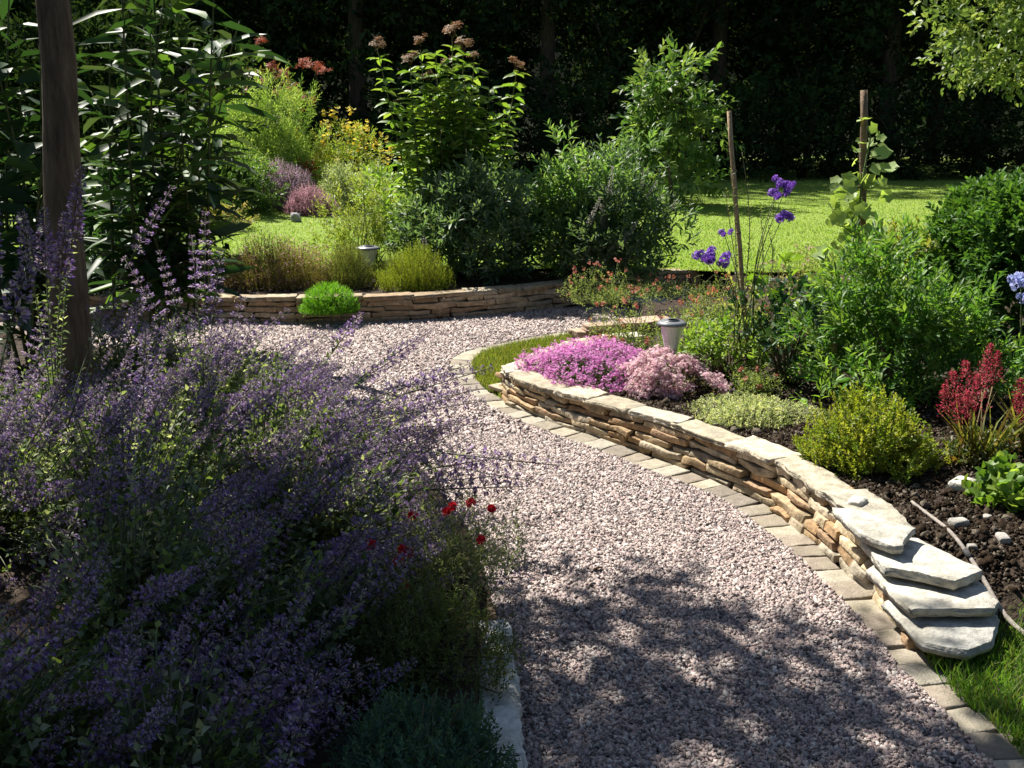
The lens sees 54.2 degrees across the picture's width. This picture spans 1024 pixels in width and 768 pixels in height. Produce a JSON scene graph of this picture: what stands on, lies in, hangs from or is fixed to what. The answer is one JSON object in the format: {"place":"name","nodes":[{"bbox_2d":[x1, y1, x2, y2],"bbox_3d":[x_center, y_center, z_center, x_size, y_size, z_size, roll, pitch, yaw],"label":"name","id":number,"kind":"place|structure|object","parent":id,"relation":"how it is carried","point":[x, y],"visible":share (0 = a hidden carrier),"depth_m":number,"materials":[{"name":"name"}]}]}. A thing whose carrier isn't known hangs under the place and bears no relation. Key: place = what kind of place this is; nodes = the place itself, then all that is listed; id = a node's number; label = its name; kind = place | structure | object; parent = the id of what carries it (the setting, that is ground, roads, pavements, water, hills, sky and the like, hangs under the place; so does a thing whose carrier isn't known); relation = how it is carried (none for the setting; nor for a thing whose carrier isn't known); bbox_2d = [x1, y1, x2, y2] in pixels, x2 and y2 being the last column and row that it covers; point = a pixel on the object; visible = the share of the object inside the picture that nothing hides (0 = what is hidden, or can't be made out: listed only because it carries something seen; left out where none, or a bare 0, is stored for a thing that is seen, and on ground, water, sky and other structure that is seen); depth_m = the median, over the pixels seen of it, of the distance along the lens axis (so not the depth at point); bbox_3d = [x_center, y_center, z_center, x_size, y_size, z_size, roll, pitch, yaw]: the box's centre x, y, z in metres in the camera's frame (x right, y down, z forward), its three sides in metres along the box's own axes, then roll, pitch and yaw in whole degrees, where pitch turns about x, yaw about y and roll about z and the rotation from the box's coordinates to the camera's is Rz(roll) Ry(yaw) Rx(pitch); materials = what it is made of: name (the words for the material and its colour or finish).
{"place":"outdoors","nodes":[
{"label":"outdoors","id":0,"kind":"place"},
{"bbox_2d":[0,292,998,767],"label":"gravel path","id":1,"kind":"structure","parent":0,"point":[584,306],"depth_m":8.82,"materials":[{"name":"grey gravel"}]},
{"bbox_2d":[449,332,1023,767],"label":"path edging","id":2,"kind":"object","parent":1,"relation":"on","point":[987,738],"visible":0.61,"depth_m":3.64,"materials":[{"name":"stone"}]},
{"label":"turf strip","id":3,"kind":"structure","parent":1,"relation":"on","visible":0},
{"bbox_2d":[470,331,572,397],"bbox_3d":[0.184,-0.200,6.875,0.878,0.062,1.922,11,19,37],"label":"grass strip","id":4,"kind":"object","parent":3,"relation":"on","point":[497,358],"depth_m":6.91,"materials":[{"name":"green plant"}]},
{"bbox_2d":[0,268,1023,767],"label":"soil beds","id":5,"kind":"object","parent":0,"point":[18,594],"visible":0.07,"depth_m":3.50,"materials":[{"name":"brown soil"}]},
{"bbox_2d":[0,0,99,368],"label":"long leaved shrub","id":6,"kind":"object","parent":5,"relation":"on","point":[23,170],"visible":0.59,"depth_m":5.99,"materials":[{"name":"green plant"}]},
{"bbox_2d":[35,0,93,413],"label":"garden tree","id":7,"kind":"object","parent":5,"relation":"on","point":[61,140],"visible":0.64,"depth_m":4.55,"materials":[{"name":"brown plant"}]},
{"bbox_2d":[0,213,151,589],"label":"catmint","id":8,"kind":"object","parent":5,"relation":"on","point":[9,518],"visible":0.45,"depth_m":3.52,"materials":[{"name":"purple plant"}]},
{"bbox_2d":[0,165,223,474],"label":"catmint","id":9,"kind":"object","parent":5,"relation":"on","point":[28,398],"visible":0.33,"depth_m":4.20,"materials":[{"name":"purple plant"}]},
{"bbox_2d":[41,154,205,294],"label":"shade shrub","id":10,"kind":"object","parent":5,"relation":"on","point":[91,256],"visible":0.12,"depth_m":8.07,"materials":[{"name":"green plant"}]},
{"bbox_2d":[0,0,268,264],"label":"backing shrub","id":11,"kind":"object","parent":5,"relation":"on","point":[85,28],"visible":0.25,"depth_m":9.78,"materials":[{"name":"green plant"}]},
{"bbox_2d":[24,282,284,402],"bbox_3d":[-1.966,-0.134,5.391,1.338,0.856,0.961,0,15,0],"label":"catmint","id":12,"kind":"object","parent":5,"relation":"on","point":[115,362],"visible":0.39,"depth_m":5.35,"materials":[{"name":"purple plant"}]},
{"bbox_2d":[26,0,294,330],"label":"long leaved shrub","id":13,"kind":"object","parent":5,"relation":"on","point":[147,264],"visible":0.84,"depth_m":6.67,"materials":[{"name":"green plant"}]},
{"bbox_2d":[0,324,330,586],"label":"catmint","id":14,"kind":"object","parent":5,"relation":"on","point":[112,424],"visible":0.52,"depth_m":3.49,"materials":[{"name":"purple plant"}]},
{"bbox_2d":[0,555,379,767],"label":"catmint","id":15,"kind":"object","parent":5,"relation":"on","point":[25,732],"visible":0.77,"depth_m":2.24,"materials":[{"name":"purple plant"}]},
{"bbox_2d":[22,385,378,711],"bbox_3d":[-0.860,0.542,2.877,0.914,1.002,1.098,-13,20,-41],"label":"catmint","id":16,"kind":"object","parent":5,"relation":"on","point":[167,584],"visible":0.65,"depth_m":2.79,"materials":[{"name":"purple plant"}]},
{"bbox_2d":[23,561,378,767],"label":"catmint","id":17,"kind":"object","parent":5,"relation":"on","point":[208,729],"visible":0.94,"depth_m":2.12,"materials":[{"name":"purple plant"}]},
{"bbox_2d":[84,211,382,470],"bbox_3d":[-1.249,-0.121,4.677,1.272,1.355,1.154,0,15,0],"label":"catmint","id":18,"kind":"object","parent":5,"relation":"on","point":[237,382],"visible":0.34,"depth_m":4.60,"materials":[{"name":"purple plant"}]},
{"bbox_2d":[220,228,337,291],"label":"heather","id":19,"kind":"object","parent":5,"relation":"on","point":[297,274],"visible":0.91,"depth_m":8.65,"materials":[{"name":"green plant"}]},
{"bbox_2d":[297,280,360,324],"bbox_3d":[-1.470,-0.673,8.061,0.511,0.326,0.469,0,15,0],"label":"moss cushion","id":20,"kind":"object","parent":5,"relation":"on","point":[324,306],"visible":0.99,"depth_m":7.97,"materials":[{"name":"green plant"}]},
{"bbox_2d":[188,458,485,747],"bbox_3d":[-0.497,0.614,2.689,0.861,0.854,0.813,0,15,0],"label":"catmint","id":21,"kind":"object","parent":5,"relation":"on","point":[317,614],"visible":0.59,"depth_m":2.66,"materials":[{"name":"purple plant"}]},
{"bbox_2d":[322,238,377,288],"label":"heather","id":22,"kind":"object","parent":5,"relation":"on","point":[350,275],"visible":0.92,"depth_m":8.67,"materials":[{"name":"green plant"}]},
{"bbox_2d":[198,399,531,617],"bbox_3d":[-0.501,0.466,3.341,1.137,0.841,0.976,0,15,0],"label":"catmint","id":23,"kind":"object","parent":5,"relation":"on","point":[324,521],"visible":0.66,"depth_m":3.27,"materials":[{"name":"purple plant"}]},
{"bbox_2d":[191,311,559,532],"bbox_3d":[-0.572,0.277,3.943,1.430,0.828,1.369,11,18,36],"label":"catmint","id":24,"kind":"object","parent":5,"relation":"on","point":[306,404],"visible":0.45,"depth_m":3.91,"materials":[{"name":"purple plant"}]},
{"bbox_2d":[89,268,700,322],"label":"stone wall","id":25,"kind":"structure","parent":5,"relation":"on","point":[462,302],"depth_m":8.23,"materials":[{"name":"stone"}]},
{"bbox_2d":[373,239,456,291],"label":"heather","id":26,"kind":"object","parent":5,"relation":"on","point":[417,279],"visible":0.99,"depth_m":8.54,"materials":[{"name":"green plant"}]},
{"bbox_2d":[323,681,520,767],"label":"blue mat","id":27,"kind":"object","parent":5,"relation":"on","point":[436,750],"visible":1,"depth_m":2.21,"materials":[{"name":"green plant"}]},
{"bbox_2d":[322,556,527,733],"bbox_3d":[-0.220,0.661,2.733,0.526,0.368,0.576,8,17,27],"label":"cotton lavender","id":28,"kind":"object","parent":5,"relation":"on","point":[424,655],"visible":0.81,"depth_m":2.68,"materials":[{"name":"green plant"}]},
{"bbox_2d":[366,475,559,612],"bbox_3d":[-0.152,0.482,3.178,0.607,0.318,0.633,0,15,0],"label":"red dianthus","id":29,"kind":"object","parent":5,"relation":"on","point":[445,556],"visible":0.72,"depth_m":3.15,"materials":[{"name":"green plant"}]},
{"bbox_2d":[381,150,567,286],"bbox_3d":[-0.357,-1.447,9.214,1.614,1.432,1.536,10,18,34],"label":"butterfly bush","id":30,"kind":"object","parent":5,"relation":"on","point":[457,186],"visible":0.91,"depth_m":8.91,"materials":[{"name":"green plant"}]},
{"bbox_2d":[475,619,527,767],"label":"stone wall","id":31,"kind":"structure","parent":5,"relation":"on","point":[507,711],"depth_m":2.60,"materials":[{"name":"stone"}]},
{"bbox_2d":[488,118,663,290],"bbox_3d":[0.625,-1.678,9.330,1.712,1.560,1.517,7,16,24],"label":"butterfly bush","id":32,"kind":"object","parent":5,"relation":"on","point":[560,186],"visible":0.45,"depth_m":9.07,"materials":[{"name":"green plant"}]},
{"bbox_2d":[514,335,650,393],"bbox_3d":[0.460,-0.145,5.874,0.788,0.212,0.957,-8,17,-27],"label":"thyme cushion","id":33,"kind":"object","parent":5,"relation":"on","point":[613,355],"visible":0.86,"depth_m":5.78,"materials":[{"name":"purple plant"}]},
{"bbox_2d":[554,258,649,305],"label":"bedding plant","id":34,"kind":"object","parent":5,"relation":"on","point":[610,297],"visible":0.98,"depth_m":7.96,"materials":[{"name":"green plant"}]},
{"bbox_2d":[553,166,652,290],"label":"butterfly bush","id":35,"kind":"object","parent":5,"relation":"on","point":[590,239],"visible":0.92,"depth_m":8.67,"materials":[{"name":"green plant"}]},
{"bbox_2d":[568,316,668,338],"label":"stone wall","id":36,"kind":"structure","parent":5,"relation":"on","point":[583,331],"depth_m":7.01,"materials":[{"name":"stone"}]},
{"bbox_2d":[542,123,702,293],"bbox_3d":[0.997,-1.592,9.140,1.472,1.557,1.441,0,15,0],"label":"butterfly bush","id":37,"kind":"object","parent":5,"relation":"on","point":[657,225],"visible":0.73,"depth_m":8.88,"materials":[{"name":"green plant"}]},
{"bbox_2d":[586,285,664,353],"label":"bedding plant","id":38,"kind":"object","parent":5,"relation":"on","point":[623,331],"visible":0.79,"depth_m":6.59,"materials":[{"name":"green plant"}]},
{"bbox_2d":[657,318,686,375],"bbox_3d":[0.903,-0.193,5.689,0.172,0.356,0.172,0,15,0],"label":"garden light","id":39,"kind":"object","parent":5,"relation":"on","point":[671,329],"visible":0.8,"depth_m":5.62,"materials":[{"name":"plastic"}]},
{"bbox_2d":[598,270,746,301],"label":"bedding plant","id":40,"kind":"object","parent":5,"relation":"on","point":[658,292],"visible":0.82,"depth_m":8.24,"materials":[{"name":"green plant"}]},
{"bbox_2d":[615,344,734,400],"bbox_3d":[0.882,-0.070,5.523,0.624,0.284,0.548,0,15,0],"label":"stonecrop","id":41,"kind":"object","parent":5,"relation":"on","point":[642,382],"visible":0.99,"depth_m":5.39,"materials":[{"name":"pink plant"}]},
{"bbox_2d":[618,294,736,363],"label":"sprawling plant","id":42,"kind":"object","parent":5,"relation":"on","point":[686,318],"visible":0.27,"depth_m":6.43,"materials":[{"name":"green plant"}]},
{"bbox_2d":[659,308,773,380],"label":"leafy perennial","id":43,"kind":"object","parent":5,"relation":"on","point":[720,328],"visible":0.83,"depth_m":5.77,"materials":[{"name":"green plant"}]},
{"bbox_2d":[671,272,769,323],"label":"bedding plant","id":44,"kind":"object","parent":5,"relation":"on","point":[714,304],"visible":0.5,"depth_m":7.46,"materials":[{"name":"green plant"}]},
{"bbox_2d":[727,111,751,367],"bbox_3d":[1.318,-0.799,5.787,0.239,1.511,0.034,8,17,26],"label":"garden stake","id":45,"kind":"object","parent":5,"relation":"on","point":[734,186],"visible":0.72,"depth_m":5.74,"materials":[{"name":"brown wood"}]},
{"bbox_2d":[691,141,795,377],"bbox_3d":[1.306,-0.690,5.698,0.630,1.346,0.221,-4,15,-13],"label":"purple flower","id":46,"kind":"object","parent":5,"relation":"on","point":[708,257],"visible":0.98,"depth_m":5.69,"materials":[{"name":"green plant"}]},
{"bbox_2d":[488,332,999,659],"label":"stone wall","id":47,"kind":"structure","parent":5,"relation":"on","point":[927,597],"depth_m":3.93,"materials":[{"name":"stone"}]},
{"bbox_2d":[682,389,821,429],"bbox_3d":[1.189,0.127,4.896,0.727,0.142,0.528,7,16,24],"label":"silver thyme","id":48,"kind":"object","parent":5,"relation":"on","point":[755,408],"visible":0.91,"depth_m":4.87,"materials":[{"name":"green plant"}]},
{"bbox_2d":[716,363,792,395],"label":"bedding plant","id":49,"kind":"object","parent":5,"relation":"on","point":[754,385],"visible":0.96,"depth_m":5.46,"materials":[{"name":"green plant"}]},
{"bbox_2d":[713,258,822,357],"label":"pale perennial","id":50,"kind":"object","parent":5,"relation":"on","point":[756,301],"visible":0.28,"depth_m":6.40,"materials":[{"name":"green plant"}]},
{"bbox_2d":[730,245,841,347],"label":"broad leaved plant","id":51,"kind":"object","parent":5,"relation":"on","point":[790,256],"visible":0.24,"depth_m":6.52,"materials":[{"name":"green plant"}]},
{"bbox_2d":[722,265,871,383],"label":"rose bush","id":52,"kind":"object","parent":5,"relation":"on","point":[788,352],"visible":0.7,"depth_m":5.65,"materials":[{"name":"green plant"}]},
{"bbox_2d":[616,375,1023,599],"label":"soil crumbs","id":53,"kind":"object","parent":5,"relation":"on","point":[982,534],"visible":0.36,"depth_m":4.05,"materials":[{"name":"brown soil"}]},
{"bbox_2d":[786,260,897,365],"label":"grey green plant","id":54,"kind":"object","parent":5,"relation":"on","point":[813,281],"visible":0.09,"depth_m":6.07,"materials":[{"name":"green plant"}]},
{"bbox_2d":[812,117,898,286],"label":"hollyhock","id":55,"kind":"object","parent":5,"relation":"on","point":[859,206],"visible":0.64,"depth_m":6.73,"materials":[{"name":"green plant"}]},
{"bbox_2d":[858,90,867,278],"bbox_3d":[2.395,-1.149,6.833,0.179,1.655,0.067,0,15,0],"label":"garden stake","id":56,"kind":"object","parent":5,"relation":"on","point":[863,114],"visible":0.53,"depth_m":6.68,"materials":[{"name":"brown wood"}]},
{"bbox_2d":[791,379,951,484],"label":"golden shrub","id":57,"kind":"object","parent":5,"relation":"on","point":[867,442],"visible":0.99,"depth_m":4.15,"materials":[{"name":"green plant"}]},
{"bbox_2d":[772,210,1023,420],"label":"leafy shrub","id":58,"kind":"object","parent":5,"relation":"on","point":[927,323],"visible":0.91,"depth_m":5.12,"materials":[{"name":"green plant"}]},
{"bbox_2d":[866,215,998,319],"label":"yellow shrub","id":59,"kind":"object","parent":5,"relation":"on","point":[893,223],"visible":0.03,"depth_m":6.96,"materials":[{"name":"green plant"}]},
{"bbox_2d":[908,166,1023,363],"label":"clipped shrub","id":60,"kind":"object","parent":5,"relation":"on","point":[987,213],"visible":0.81,"depth_m":6.19,"materials":[{"name":"green plant"}]},
{"bbox_2d":[910,500,1023,635],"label":"garden hose","id":61,"kind":"object","parent":5,"relation":"on","point":[970,557],"visible":0.88,"depth_m":3.38,"materials":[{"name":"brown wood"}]},
{"bbox_2d":[913,593,1023,758],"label":"grass patch","id":62,"kind":"object","parent":5,"relation":"on","point":[991,669],"visible":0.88,"depth_m":2.89,"materials":[{"name":"green plant"}]},
{"bbox_2d":[936,343,1023,468],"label":"astilbe","id":63,"kind":"object","parent":5,"relation":"on","point":[972,447],"visible":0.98,"depth_m":4.20,"materials":[{"name":"red plant"}]},
{"bbox_2d":[954,450,1023,512],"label":"round leaved plant","id":64,"kind":"object","parent":5,"relation":"on","point":[1003,485],"visible":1,"depth_m":3.78,"materials":[{"name":"green plant"}]},
{"bbox_2d":[989,377,1023,458],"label":"astilbe","id":65,"kind":"object","parent":5,"relation":"on","point":[1020,437],"visible":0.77,"depth_m":4.31,"materials":[{"name":"red plant"}]},
{"bbox_2d":[1001,272,1023,397],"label":"blue flower","id":66,"kind":"object","parent":5,"relation":"on","point":[1018,277],"visible":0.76,"depth_m":5.27,"materials":[{"name":"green plant"}]},
{"bbox_2d":[0,150,1023,281],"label":"lawn","id":67,"kind":"structure","parent":0,"point":[928,168],"depth_m":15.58,"materials":[{"name":"green plant"}]},
{"bbox_2d":[6,0,299,131],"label":"tree","id":68,"kind":"object","parent":67,"relation":"on","point":[233,6],"visible":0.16,"depth_m":25.62,"materials":[{"name":"green plant"}]},
{"bbox_2d":[144,44,292,162],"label":"underwood shrub","id":69,"kind":"object","parent":67,"relation":"on","point":[178,74],"visible":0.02,"depth_m":23.09,"materials":[{"name":"green plant"}]},
{"bbox_2d":[176,114,271,205],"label":"feathery shrub","id":70,"kind":"object","parent":67,"relation":"on","point":[219,130],"visible":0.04,"depth_m":14.85,"materials":[{"name":"green plant"}]},
{"bbox_2d":[183,141,288,214],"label":"round shrub","id":71,"kind":"object","parent":67,"relation":"on","point":[261,204],"visible":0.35,"depth_m":14.29,"materials":[{"name":"green plant"}]},
{"bbox_2d":[175,36,331,164],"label":"red flowered shrub","id":72,"kind":"object","parent":67,"relation":"on","point":[244,87],"visible":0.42,"depth_m":17.32,"materials":[{"name":"green plant"}]},
{"bbox_2d":[188,63,332,183],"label":"feathery shrub","id":73,"kind":"object","parent":67,"relation":"on","point":[281,134],"visible":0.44,"depth_m":16.11,"materials":[{"name":"green plant"}]},
{"bbox_2d":[248,154,315,210],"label":"heather","id":74,"kind":"object","parent":67,"relation":"on","point":[287,171],"visible":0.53,"depth_m":15.04,"materials":[{"name":"purple plant"}]},
{"bbox_2d":[196,0,414,159],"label":"tree","id":75,"kind":"object","parent":67,"relation":"on","point":[302,54],"visible":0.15,"depth_m":30.78,"materials":[{"name":"green plant"}]},
{"bbox_2d":[282,183,341,216],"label":"heather","id":76,"kind":"object","parent":67,"relation":"on","point":[300,205],"visible":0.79,"depth_m":14.44,"materials":[{"name":"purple plant"}]},
{"bbox_2d":[265,80,406,171],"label":"underwood shrub","id":77,"kind":"object","parent":67,"relation":"on","point":[317,105],"visible":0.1,"depth_m":23.91,"materials":[{"name":"green plant"}]},
{"bbox_2d":[231,0,457,166],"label":"tree","id":78,"kind":"object","parent":67,"relation":"on","point":[357,74],"visible":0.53,"depth_m":26.09,"materials":[{"name":"green plant"}]},
{"bbox_2d":[295,106,400,198],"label":"yellow flowered plant","id":79,"kind":"object","parent":67,"relation":"on","point":[338,151],"visible":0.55,"depth_m":16.62,"materials":[{"name":"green plant"}]},
{"bbox_2d":[304,162,408,264],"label":"wispy plant","id":80,"kind":"object","parent":67,"relation":"on","point":[376,224],"visible":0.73,"depth_m":9.80,"materials":[{"name":"green plant"}]},
{"bbox_2d":[313,153,400,213],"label":"silver shrub","id":81,"kind":"object","parent":67,"relation":"on","point":[342,178],"visible":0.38,"depth_m":14.95,"materials":[{"name":"green plant"}]},
{"bbox_2d":[349,150,421,220],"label":"broad leaved plant","id":82,"kind":"object","parent":67,"relation":"on","point":[380,170],"visible":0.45,"depth_m":13.89,"materials":[{"name":"green plant"}]},
{"bbox_2d":[369,173,443,262],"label":"wispy plant","id":83,"kind":"object","parent":67,"relation":"on","point":[390,215],"visible":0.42,"depth_m":9.41,"materials":[{"name":"green plant"}]},
{"bbox_2d":[343,35,509,172],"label":"underwood shrub","id":84,"kind":"object","parent":67,"relation":"on","point":[376,119],"visible":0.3,"depth_m":22.95,"materials":[{"name":"green plant"}]},
{"bbox_2d":[317,0,563,145],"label":"tree","id":85,"kind":"object","parent":67,"relation":"on","point":[514,34],"visible":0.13,"depth_m":30.14,"materials":[{"name":"green plant"}]},
{"bbox_2d":[367,21,530,266],"bbox_3d":[-0.602,-2.230,9.497,1.562,2.294,0.705,0,15,0],"label":"joe pye weed","id":86,"kind":"object","parent":67,"relation":"on","point":[444,152],"visible":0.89,"depth_m":9.37,"materials":[{"name":"green plant"}]},
{"bbox_2d":[405,68,592,178],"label":"underwood shrub","id":87,"kind":"object","parent":67,"relation":"on","point":[535,144],"visible":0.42,"depth_m":23.55,"materials":[{"name":"green plant"}]},
{"bbox_2d":[393,0,704,173],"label":"tree","id":88,"kind":"object","parent":67,"relation":"on","point":[547,18],"visible":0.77,"depth_m":25.78,"materials":[{"name":"green plant"}]},
{"bbox_2d":[493,30,703,178],"bbox_3d":[1.985,-6.644,24.328,3.834,3.891,5.914,-9,17,-32],"label":"underwood shrub","id":89,"kind":"object","parent":67,"relation":"on","point":[598,89],"visible":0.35,"depth_m":23.78,"materials":[{"name":"green plant"}]},
{"bbox_2d":[498,0,791,161],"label":"tree","id":90,"kind":"object","parent":67,"relation":"on","point":[641,33],"visible":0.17,"depth_m":30.73,"materials":[{"name":"green plant"}]},
{"bbox_2d":[601,27,744,205],"bbox_3d":[2.559,-4.147,16.567,2.324,3.374,2.353,9,17,29],"label":"young tree","id":91,"kind":"object","parent":67,"relation":"on","point":[668,88],"visible":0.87,"depth_m":16.28,"materials":[{"name":"green plant"}]},
{"bbox_2d":[582,40,806,181],"bbox_3d":[4.402,-6.479,24.179,5.387,3.598,3.492,9,17,31],"label":"underwood shrub","id":92,"kind":"object","parent":67,"relation":"on","point":[741,98],"visible":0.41,"depth_m":23.49,"materials":[{"name":"green plant"}]},
{"bbox_2d":[596,0,923,170],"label":"tree","id":93,"kind":"object","parent":67,"relation":"on","point":[720,17],"visible":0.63,"depth_m":26.36,"materials":[{"name":"green plant"}]},
{"bbox_2d":[703,0,884,158],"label":"tree","id":94,"kind":"object","parent":67,"relation":"on","point":[854,96],"visible":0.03,"depth_m":35.44,"materials":[{"name":"green plant"}]},
{"bbox_2d":[744,0,1023,172],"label":"tree","id":95,"kind":"object","parent":67,"relation":"on","point":[889,62],"visible":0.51,"depth_m":25.19,"materials":[{"name":"green plant"}]},
{"bbox_2d":[798,68,1008,180],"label":"underwood shrub","id":96,"kind":"object","parent":67,"relation":"on","point":[895,142],"visible":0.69,"depth_m":23.72,"materials":[{"name":"green plant"}]},
{"bbox_2d":[821,0,1023,163],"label":"tree","id":97,"kind":"object","parent":67,"relation":"on","point":[924,83],"visible":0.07,"depth_m":31.67,"materials":[{"name":"green plant"}]},
{"bbox_2d":[899,0,1023,106],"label":"overhanging tree","id":98,"kind":"object","parent":67,"relation":"on","point":[1013,26],"visible":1,"depth_m":12.67,"materials":[{"name":"green plant"}]},
{"bbox_2d":[920,78,1023,179],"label":"underwood shrub","id":99,"kind":"object","parent":67,"relation":"on","point":[988,143],"visible":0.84,"depth_m":23.76,"materials":[{"name":"green plant"}]},
{"bbox_2d":[23,1,1023,156],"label":"wooded bank","id":100,"kind":"structure","parent":0,"point":[705,77],"depth_m":41.07,"materials":[{"name":"green plant"}]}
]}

